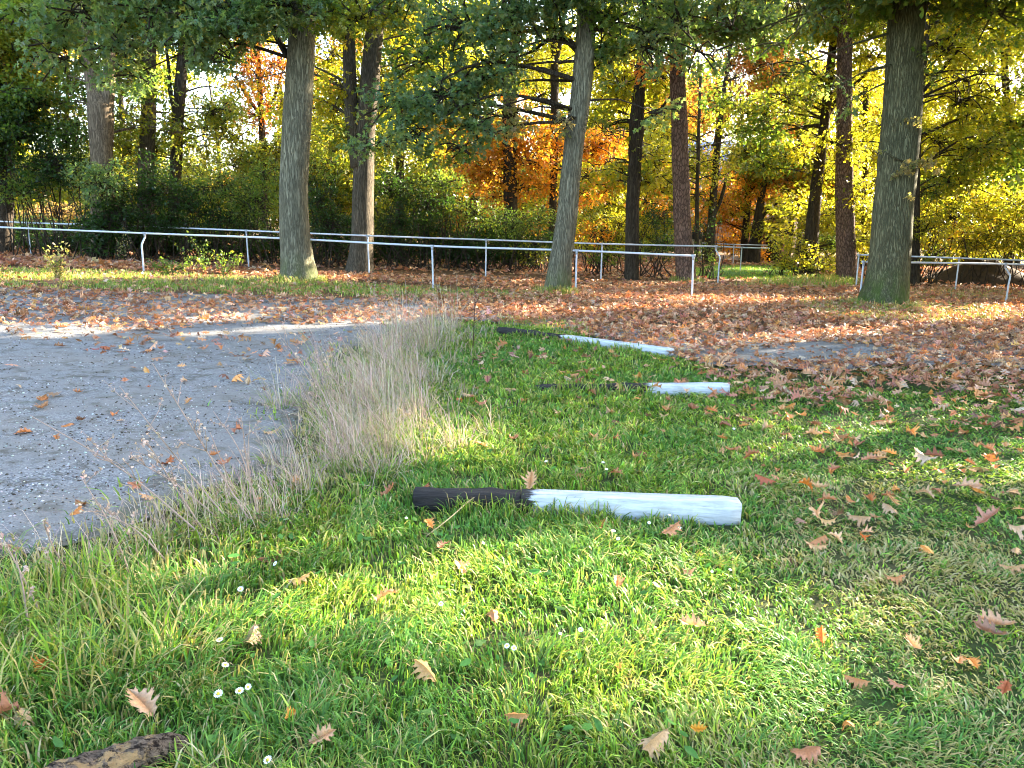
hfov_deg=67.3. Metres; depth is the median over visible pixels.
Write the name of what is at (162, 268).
sapling
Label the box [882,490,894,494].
oak leaf
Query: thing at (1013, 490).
oak leaf
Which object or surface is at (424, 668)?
oak leaf
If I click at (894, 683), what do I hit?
oak leaf
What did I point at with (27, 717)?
oak leaf
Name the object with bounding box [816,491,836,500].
oak leaf
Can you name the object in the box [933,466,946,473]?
oak leaf
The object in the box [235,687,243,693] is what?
daisy
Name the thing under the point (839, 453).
oak leaf
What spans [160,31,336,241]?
broadleaf tree
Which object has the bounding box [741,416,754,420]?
oak leaf
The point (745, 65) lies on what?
broadleaf tree
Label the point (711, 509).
timber beam
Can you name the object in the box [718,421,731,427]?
oak leaf
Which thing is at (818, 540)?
oak leaf
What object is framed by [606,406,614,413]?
oak leaf
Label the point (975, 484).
oak leaf
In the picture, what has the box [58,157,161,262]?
shrub
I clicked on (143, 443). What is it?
dead weed
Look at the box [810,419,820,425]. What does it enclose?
oak leaf
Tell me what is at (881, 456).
oak leaf
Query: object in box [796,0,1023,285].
broadleaf tree
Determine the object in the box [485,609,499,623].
oak leaf
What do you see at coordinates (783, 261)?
shrub
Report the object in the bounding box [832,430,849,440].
oak leaf
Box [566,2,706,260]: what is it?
broadleaf tree
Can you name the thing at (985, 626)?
oak leaf
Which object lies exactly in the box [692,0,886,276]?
broadleaf tree
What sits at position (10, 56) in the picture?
broadleaf tree
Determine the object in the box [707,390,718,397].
oak leaf
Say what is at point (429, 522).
oak leaf
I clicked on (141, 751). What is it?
log
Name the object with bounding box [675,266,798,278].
clearing lawn
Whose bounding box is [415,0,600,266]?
broadleaf tree
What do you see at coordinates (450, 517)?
straw stalk
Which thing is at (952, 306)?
fallen branch
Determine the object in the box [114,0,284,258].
broadleaf tree
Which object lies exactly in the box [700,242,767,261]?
rail fence
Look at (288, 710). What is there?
oak leaf
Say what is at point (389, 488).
oak leaf
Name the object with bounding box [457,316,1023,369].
gravel path
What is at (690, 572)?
oak leaf
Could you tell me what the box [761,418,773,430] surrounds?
oak leaf
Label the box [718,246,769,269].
rail fence
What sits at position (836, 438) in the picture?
oak leaf
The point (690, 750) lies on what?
lawn weeds
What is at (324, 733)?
oak leaf
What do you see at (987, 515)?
oak leaf
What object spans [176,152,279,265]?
shrub
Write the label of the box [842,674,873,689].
oak leaf
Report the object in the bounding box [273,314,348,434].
dead weed
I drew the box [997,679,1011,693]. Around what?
oak leaf
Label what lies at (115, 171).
broadleaf tree
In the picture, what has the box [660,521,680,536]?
oak leaf
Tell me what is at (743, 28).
pine tree
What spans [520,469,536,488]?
oak leaf
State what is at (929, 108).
broadleaf tree
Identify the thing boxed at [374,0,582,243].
broadleaf tree
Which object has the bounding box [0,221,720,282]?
rail fence
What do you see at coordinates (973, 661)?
oak leaf
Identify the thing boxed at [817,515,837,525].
oak leaf
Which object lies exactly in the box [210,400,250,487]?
dead weed
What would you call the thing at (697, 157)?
broadleaf tree
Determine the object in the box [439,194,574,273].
shrub
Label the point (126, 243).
sapling
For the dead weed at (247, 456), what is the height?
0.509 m
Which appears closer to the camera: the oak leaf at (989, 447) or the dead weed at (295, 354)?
the dead weed at (295, 354)
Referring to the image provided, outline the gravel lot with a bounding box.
[0,287,500,557]
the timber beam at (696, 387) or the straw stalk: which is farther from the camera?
the timber beam at (696, 387)
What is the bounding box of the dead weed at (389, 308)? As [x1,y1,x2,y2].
[386,298,404,367]
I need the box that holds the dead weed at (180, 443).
[102,380,236,529]
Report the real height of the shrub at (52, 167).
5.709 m
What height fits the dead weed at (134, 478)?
0.673 m
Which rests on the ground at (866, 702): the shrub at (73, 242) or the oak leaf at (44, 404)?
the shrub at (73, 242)
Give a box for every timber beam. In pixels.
[413,487,741,525]
[497,327,673,356]
[536,382,729,395]
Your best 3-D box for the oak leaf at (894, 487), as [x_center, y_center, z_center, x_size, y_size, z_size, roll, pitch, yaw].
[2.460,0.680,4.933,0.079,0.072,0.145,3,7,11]
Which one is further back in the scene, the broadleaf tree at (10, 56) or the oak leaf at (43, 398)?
the broadleaf tree at (10, 56)
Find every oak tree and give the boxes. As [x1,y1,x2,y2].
[0,0,370,281]
[308,0,756,289]
[698,0,1023,304]
[985,51,1023,235]
[1004,100,1023,191]
[1017,185,1023,219]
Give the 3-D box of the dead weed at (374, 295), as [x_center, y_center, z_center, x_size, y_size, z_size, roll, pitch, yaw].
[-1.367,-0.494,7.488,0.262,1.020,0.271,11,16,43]
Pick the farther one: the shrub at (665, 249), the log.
the shrub at (665, 249)
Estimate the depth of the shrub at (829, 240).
30.44 m
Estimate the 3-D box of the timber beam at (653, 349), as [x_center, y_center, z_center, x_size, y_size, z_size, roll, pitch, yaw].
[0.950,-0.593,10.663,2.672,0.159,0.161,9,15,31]
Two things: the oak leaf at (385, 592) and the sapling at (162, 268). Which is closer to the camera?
the oak leaf at (385, 592)
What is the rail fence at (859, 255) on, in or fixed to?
on the ground at (866, 702)
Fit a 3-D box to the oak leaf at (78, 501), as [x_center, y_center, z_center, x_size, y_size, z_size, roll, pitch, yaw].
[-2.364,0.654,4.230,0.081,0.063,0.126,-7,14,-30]
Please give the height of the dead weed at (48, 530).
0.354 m
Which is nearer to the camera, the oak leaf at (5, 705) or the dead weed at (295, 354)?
the oak leaf at (5, 705)
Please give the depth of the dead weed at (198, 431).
3.89 m
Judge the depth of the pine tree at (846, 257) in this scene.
27.20 m
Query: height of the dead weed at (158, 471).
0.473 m
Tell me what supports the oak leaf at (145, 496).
on the gravel lot
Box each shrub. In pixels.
[0,82,90,256]
[14,210,88,254]
[15,199,89,248]
[26,214,165,256]
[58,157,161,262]
[109,148,224,262]
[119,211,235,259]
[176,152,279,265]
[177,216,279,262]
[261,212,403,265]
[308,148,351,267]
[352,164,475,270]
[373,215,489,269]
[431,212,553,271]
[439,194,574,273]
[575,204,642,275]
[621,200,724,279]
[761,232,835,277]
[816,231,869,275]
[910,178,978,286]
[947,186,1023,287]
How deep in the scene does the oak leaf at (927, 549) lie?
3.96 m
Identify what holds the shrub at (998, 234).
on the ground at (866, 702)
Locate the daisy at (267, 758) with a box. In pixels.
[263,755,271,764]
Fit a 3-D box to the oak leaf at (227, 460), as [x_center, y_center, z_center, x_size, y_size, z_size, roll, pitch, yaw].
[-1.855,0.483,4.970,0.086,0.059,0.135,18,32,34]
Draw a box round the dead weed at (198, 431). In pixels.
[152,363,253,526]
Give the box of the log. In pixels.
[43,732,187,767]
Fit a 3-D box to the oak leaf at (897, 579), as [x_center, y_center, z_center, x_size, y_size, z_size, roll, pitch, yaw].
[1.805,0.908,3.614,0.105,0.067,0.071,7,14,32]
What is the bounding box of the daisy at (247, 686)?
[245,684,250,699]
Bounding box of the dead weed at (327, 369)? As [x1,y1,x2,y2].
[310,350,352,411]
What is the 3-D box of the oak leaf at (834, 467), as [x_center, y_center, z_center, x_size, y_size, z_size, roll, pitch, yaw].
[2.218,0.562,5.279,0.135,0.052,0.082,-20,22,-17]
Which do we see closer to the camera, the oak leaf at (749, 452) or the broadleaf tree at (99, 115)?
the oak leaf at (749, 452)
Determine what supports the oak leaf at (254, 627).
on the ground at (866, 702)
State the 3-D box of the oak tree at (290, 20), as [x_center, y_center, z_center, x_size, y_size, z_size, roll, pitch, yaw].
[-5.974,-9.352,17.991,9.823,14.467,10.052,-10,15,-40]
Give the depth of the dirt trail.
24.79 m
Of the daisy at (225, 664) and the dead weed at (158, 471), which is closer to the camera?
the daisy at (225, 664)
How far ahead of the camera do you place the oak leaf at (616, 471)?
4.96 m
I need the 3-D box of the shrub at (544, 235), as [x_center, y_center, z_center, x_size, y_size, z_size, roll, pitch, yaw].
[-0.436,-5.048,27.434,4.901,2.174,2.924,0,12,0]
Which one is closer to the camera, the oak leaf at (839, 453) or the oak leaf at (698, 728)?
the oak leaf at (698, 728)
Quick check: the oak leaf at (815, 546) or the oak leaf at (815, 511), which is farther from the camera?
the oak leaf at (815, 511)
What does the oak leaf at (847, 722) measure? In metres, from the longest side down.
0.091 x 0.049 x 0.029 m
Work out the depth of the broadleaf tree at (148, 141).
26.78 m
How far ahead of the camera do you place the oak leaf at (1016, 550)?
4.00 m
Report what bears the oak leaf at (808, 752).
on the ground at (866, 702)
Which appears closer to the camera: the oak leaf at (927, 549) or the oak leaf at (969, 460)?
the oak leaf at (927, 549)
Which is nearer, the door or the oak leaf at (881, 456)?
the oak leaf at (881, 456)
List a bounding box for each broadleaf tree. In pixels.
[0,0,90,253]
[0,1,212,259]
[14,43,247,213]
[80,0,227,257]
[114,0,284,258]
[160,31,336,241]
[218,0,481,272]
[224,13,419,240]
[311,0,500,246]
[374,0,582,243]
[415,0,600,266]
[470,2,637,261]
[556,0,705,279]
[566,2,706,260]
[643,76,751,264]
[644,0,824,263]
[660,139,789,262]
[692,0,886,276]
[705,111,855,262]
[718,43,937,266]
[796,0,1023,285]
[871,0,1023,266]
[874,41,1023,264]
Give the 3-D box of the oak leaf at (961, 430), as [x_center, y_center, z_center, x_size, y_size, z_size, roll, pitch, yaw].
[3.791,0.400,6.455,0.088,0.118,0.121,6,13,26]
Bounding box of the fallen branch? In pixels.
[916,292,991,319]
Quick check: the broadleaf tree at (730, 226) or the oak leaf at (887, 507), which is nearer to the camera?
the oak leaf at (887, 507)
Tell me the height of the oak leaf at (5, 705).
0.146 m
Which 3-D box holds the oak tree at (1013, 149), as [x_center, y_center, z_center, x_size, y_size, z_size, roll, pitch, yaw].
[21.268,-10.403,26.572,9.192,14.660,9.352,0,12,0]
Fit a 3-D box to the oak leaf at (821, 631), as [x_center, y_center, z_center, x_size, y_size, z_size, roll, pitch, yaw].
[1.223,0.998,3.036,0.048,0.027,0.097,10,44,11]
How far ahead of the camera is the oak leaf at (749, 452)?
5.55 m
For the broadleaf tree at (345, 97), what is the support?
on the ground at (866, 702)
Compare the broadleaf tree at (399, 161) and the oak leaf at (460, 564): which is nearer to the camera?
the oak leaf at (460, 564)
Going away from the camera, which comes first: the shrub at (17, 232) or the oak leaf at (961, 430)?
the oak leaf at (961, 430)
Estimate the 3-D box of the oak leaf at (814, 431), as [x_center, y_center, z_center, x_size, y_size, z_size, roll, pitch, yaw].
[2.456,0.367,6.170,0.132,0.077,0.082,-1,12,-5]
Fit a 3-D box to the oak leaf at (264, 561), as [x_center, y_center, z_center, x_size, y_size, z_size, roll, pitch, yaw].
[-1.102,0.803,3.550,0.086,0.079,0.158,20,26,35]
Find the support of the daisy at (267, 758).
on the ground at (866, 702)
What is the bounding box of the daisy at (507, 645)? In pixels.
[505,643,509,663]
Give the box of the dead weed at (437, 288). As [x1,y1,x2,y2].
[429,281,440,311]
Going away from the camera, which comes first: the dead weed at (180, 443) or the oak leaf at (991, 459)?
the dead weed at (180, 443)
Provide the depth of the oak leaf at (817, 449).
5.70 m
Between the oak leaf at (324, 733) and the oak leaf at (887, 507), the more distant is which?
the oak leaf at (887, 507)
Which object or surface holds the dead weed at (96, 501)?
on the ground at (866, 702)
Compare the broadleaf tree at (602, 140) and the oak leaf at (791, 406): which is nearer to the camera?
the oak leaf at (791, 406)
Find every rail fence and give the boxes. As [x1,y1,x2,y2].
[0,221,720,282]
[0,226,695,298]
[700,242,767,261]
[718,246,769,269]
[855,254,1023,289]
[860,261,1023,300]
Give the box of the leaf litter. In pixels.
[0,234,1023,532]
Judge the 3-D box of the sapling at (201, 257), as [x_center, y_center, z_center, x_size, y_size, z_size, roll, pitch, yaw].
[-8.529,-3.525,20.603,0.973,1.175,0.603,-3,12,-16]
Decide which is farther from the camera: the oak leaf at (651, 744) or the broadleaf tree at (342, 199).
the broadleaf tree at (342, 199)
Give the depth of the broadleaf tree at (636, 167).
24.34 m
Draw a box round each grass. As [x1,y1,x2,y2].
[1,274,529,584]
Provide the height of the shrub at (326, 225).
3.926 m
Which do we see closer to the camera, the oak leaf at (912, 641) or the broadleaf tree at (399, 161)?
the oak leaf at (912, 641)
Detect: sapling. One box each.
[42,241,69,280]
[116,228,131,259]
[145,254,214,273]
[174,230,212,273]
[209,249,243,276]
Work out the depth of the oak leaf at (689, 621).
3.11 m
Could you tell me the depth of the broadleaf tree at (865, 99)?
39.34 m
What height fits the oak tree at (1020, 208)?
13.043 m
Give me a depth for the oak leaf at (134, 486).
4.50 m
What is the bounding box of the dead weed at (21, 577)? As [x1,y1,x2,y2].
[15,553,34,629]
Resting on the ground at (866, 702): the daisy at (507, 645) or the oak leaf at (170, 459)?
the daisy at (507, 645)
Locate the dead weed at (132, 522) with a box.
[77,502,164,560]
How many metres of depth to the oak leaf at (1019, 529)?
4.21 m
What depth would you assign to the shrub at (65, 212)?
30.10 m
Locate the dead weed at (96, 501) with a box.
[76,467,129,572]
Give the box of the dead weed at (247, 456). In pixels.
[243,417,261,503]
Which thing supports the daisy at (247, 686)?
on the ground at (866, 702)
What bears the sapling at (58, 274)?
on the ground at (866, 702)
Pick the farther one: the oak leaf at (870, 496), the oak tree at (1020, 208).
the oak tree at (1020, 208)
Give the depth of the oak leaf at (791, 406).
7.07 m
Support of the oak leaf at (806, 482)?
on the ground at (866, 702)
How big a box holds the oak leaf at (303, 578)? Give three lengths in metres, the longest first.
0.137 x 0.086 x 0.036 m
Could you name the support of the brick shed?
on the ground at (866, 702)
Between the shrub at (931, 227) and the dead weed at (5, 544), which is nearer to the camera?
the dead weed at (5, 544)
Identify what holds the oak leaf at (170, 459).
on the gravel lot
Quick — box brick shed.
[749,218,788,261]
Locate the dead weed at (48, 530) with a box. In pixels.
[38,519,72,577]
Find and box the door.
[765,235,779,261]
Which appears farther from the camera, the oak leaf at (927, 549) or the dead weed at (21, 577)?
the oak leaf at (927, 549)
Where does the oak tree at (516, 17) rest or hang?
on the ground at (866, 702)
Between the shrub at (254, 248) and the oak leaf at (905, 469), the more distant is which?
the shrub at (254, 248)
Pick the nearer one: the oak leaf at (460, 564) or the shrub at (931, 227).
the oak leaf at (460, 564)
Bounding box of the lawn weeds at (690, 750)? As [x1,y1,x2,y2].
[48,352,740,758]
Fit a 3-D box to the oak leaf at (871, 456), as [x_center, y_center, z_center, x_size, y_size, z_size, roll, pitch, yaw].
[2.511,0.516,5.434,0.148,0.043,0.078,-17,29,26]
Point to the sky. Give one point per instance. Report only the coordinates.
(206, 89)
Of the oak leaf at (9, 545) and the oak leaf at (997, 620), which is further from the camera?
the oak leaf at (9, 545)
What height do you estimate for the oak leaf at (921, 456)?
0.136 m
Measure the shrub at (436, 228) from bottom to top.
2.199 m
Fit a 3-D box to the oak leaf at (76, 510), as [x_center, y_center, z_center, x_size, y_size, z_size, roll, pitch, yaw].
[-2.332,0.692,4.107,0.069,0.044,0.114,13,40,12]
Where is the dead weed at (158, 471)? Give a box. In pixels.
[129,442,219,520]
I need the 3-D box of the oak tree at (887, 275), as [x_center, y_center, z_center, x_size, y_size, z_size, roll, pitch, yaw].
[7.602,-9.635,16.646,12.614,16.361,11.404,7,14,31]
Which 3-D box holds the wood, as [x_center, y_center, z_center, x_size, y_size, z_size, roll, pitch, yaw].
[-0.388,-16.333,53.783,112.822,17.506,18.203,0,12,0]
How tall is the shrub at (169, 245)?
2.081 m
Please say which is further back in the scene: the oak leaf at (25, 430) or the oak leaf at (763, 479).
the oak leaf at (25, 430)
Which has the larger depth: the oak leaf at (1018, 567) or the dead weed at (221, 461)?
the dead weed at (221, 461)
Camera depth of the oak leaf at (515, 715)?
2.48 m
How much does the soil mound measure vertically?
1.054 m
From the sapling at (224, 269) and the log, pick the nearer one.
the log
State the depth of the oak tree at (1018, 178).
21.07 m
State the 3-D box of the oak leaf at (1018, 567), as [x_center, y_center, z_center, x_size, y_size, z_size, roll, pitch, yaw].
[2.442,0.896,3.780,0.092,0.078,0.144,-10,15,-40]
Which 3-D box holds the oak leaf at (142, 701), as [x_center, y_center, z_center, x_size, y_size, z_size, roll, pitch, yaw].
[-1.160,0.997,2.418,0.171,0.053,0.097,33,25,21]
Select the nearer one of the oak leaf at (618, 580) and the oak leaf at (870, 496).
the oak leaf at (618, 580)
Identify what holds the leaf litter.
on the ground at (866, 702)
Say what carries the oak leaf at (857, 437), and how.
on the ground at (866, 702)
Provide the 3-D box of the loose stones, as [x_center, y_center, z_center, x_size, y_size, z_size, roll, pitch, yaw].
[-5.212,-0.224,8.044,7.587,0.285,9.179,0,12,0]
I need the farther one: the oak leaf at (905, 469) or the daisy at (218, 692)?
the oak leaf at (905, 469)
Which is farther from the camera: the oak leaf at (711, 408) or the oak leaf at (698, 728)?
the oak leaf at (711, 408)
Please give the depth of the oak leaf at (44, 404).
6.23 m
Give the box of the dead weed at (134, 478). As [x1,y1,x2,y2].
[30,415,206,538]
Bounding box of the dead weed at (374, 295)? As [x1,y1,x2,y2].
[352,281,385,378]
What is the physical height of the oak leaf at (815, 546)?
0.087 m
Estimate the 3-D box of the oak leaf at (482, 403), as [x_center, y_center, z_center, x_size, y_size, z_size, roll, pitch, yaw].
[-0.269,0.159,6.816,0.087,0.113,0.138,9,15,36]
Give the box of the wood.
[14,43,1023,265]
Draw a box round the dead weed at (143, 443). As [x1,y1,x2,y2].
[130,435,207,536]
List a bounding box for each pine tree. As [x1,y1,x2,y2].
[622,0,808,281]
[771,0,887,279]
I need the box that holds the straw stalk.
[426,497,473,536]
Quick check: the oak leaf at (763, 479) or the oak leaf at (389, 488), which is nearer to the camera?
the oak leaf at (389, 488)
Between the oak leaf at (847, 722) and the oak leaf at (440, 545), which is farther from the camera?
the oak leaf at (440, 545)
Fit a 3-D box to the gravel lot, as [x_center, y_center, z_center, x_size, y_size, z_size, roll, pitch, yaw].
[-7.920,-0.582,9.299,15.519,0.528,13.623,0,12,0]
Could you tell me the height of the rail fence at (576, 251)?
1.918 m
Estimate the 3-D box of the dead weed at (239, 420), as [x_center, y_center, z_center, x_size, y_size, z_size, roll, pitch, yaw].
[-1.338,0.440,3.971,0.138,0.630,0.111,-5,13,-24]
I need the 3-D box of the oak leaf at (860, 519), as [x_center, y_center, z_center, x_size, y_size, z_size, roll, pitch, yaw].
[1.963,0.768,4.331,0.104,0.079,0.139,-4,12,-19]
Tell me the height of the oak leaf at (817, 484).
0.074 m
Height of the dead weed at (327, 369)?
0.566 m
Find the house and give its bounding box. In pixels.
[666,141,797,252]
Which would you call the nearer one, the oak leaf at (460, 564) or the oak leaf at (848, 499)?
the oak leaf at (460, 564)
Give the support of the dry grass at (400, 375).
on the ground at (866, 702)
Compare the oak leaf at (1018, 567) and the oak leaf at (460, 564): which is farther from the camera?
the oak leaf at (1018, 567)
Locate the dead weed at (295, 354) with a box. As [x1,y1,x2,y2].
[278,338,350,451]
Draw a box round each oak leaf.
[0,544,20,551]
[0,687,26,713]
[11,707,38,728]
[14,427,32,433]
[30,648,54,670]
[34,396,48,407]
[36,394,49,400]
[51,433,59,439]
[70,505,83,515]
[73,496,87,506]
[125,686,160,723]
[127,480,142,488]
[139,493,153,499]
[161,455,174,463]
[217,451,233,464]
[230,422,241,432]
[239,617,261,645]
[258,549,281,565]
[284,706,295,718]
[288,571,311,585]
[303,723,335,746]
[376,587,400,602]
[379,480,393,495]
[411,658,435,681]
[424,518,435,527]
[437,539,449,547]
[454,559,469,572]
[475,398,487,405]
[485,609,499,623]
[504,712,528,727]
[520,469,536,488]
[593,518,607,530]
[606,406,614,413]
[610,466,621,473]
[614,574,625,590]
[637,727,670,762]
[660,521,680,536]
[679,611,706,626]
[682,567,696,577]
[688,402,698,408]
[690,722,707,731]
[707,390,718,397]
[707,405,717,411]
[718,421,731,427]
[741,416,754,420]
[744,445,761,457]
[754,473,776,485]
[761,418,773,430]
[784,403,794,409]
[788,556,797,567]
[790,745,826,764]
[795,517,805,523]
[798,478,812,491]
[804,539,827,554]
[806,533,828,546]
[808,499,823,519]
[809,426,826,433]
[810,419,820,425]
[810,480,829,486]
[811,444,824,451]
[815,626,826,646]
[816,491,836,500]
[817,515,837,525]
[827,463,840,470]
[829,530,842,542]
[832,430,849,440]
[832,432,842,442]
[835,451,849,458]
[841,720,854,730]
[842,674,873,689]
[846,495,854,502]
[847,515,870,526]
[848,434,861,440]
[853,435,864,446]
[861,452,878,459]
[864,492,876,500]
[874,452,887,458]
[881,447,897,454]
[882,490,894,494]
[882,503,896,513]
[884,572,907,585]
[887,677,904,689]
[891,484,900,491]
[902,463,912,472]
[904,633,921,648]
[906,424,920,436]
[913,447,938,464]
[915,484,933,497]
[919,545,933,553]
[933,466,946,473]
[951,654,965,663]
[952,475,982,488]
[958,425,968,433]
[962,655,980,668]
[965,458,974,464]
[969,467,988,471]
[972,505,999,525]
[972,613,1014,634]
[977,607,1019,624]
[983,444,995,450]
[985,456,998,461]
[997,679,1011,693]
[998,563,1023,575]
[1006,488,1020,494]
[1006,521,1023,540]
[1009,547,1022,555]
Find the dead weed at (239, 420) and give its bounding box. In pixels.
[236,416,264,519]
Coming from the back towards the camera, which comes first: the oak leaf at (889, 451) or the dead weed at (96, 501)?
the oak leaf at (889, 451)
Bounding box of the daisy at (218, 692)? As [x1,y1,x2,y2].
[214,689,221,709]
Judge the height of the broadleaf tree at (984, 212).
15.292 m
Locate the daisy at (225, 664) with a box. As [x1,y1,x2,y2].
[222,662,228,680]
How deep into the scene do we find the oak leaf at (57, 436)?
5.39 m
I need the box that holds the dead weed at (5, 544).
[0,532,44,622]
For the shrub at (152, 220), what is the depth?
24.89 m
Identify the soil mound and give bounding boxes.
[921,259,1023,286]
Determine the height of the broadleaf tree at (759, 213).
8.111 m
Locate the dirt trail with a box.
[702,279,777,286]
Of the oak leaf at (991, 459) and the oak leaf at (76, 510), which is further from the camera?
the oak leaf at (991, 459)
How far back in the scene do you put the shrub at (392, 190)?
25.55 m
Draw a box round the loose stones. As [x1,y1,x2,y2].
[0,306,391,555]
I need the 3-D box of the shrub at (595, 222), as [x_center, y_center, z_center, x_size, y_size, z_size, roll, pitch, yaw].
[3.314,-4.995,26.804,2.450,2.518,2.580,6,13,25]
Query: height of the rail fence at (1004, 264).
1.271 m
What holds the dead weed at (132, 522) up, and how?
on the ground at (866, 702)
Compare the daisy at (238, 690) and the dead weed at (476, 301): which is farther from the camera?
the dead weed at (476, 301)
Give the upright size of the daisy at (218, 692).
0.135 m
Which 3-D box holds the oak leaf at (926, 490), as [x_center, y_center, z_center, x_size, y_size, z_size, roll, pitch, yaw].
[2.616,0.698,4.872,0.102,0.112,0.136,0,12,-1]
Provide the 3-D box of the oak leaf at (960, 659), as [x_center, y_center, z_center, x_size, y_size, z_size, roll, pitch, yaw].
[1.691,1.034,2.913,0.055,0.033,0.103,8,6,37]
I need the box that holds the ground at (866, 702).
[0,226,1023,767]
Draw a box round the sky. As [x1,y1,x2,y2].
[30,0,1023,225]
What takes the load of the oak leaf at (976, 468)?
on the ground at (866, 702)
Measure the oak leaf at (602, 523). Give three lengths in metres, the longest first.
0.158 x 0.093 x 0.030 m
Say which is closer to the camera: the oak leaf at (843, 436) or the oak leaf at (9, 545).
the oak leaf at (9, 545)
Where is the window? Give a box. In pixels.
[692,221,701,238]
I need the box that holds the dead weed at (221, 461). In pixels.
[210,433,239,500]
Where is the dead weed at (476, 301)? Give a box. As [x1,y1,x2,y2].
[471,278,485,345]
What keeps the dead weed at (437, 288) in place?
on the ground at (866, 702)
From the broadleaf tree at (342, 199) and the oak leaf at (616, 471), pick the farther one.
the broadleaf tree at (342, 199)
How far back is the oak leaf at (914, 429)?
6.37 m

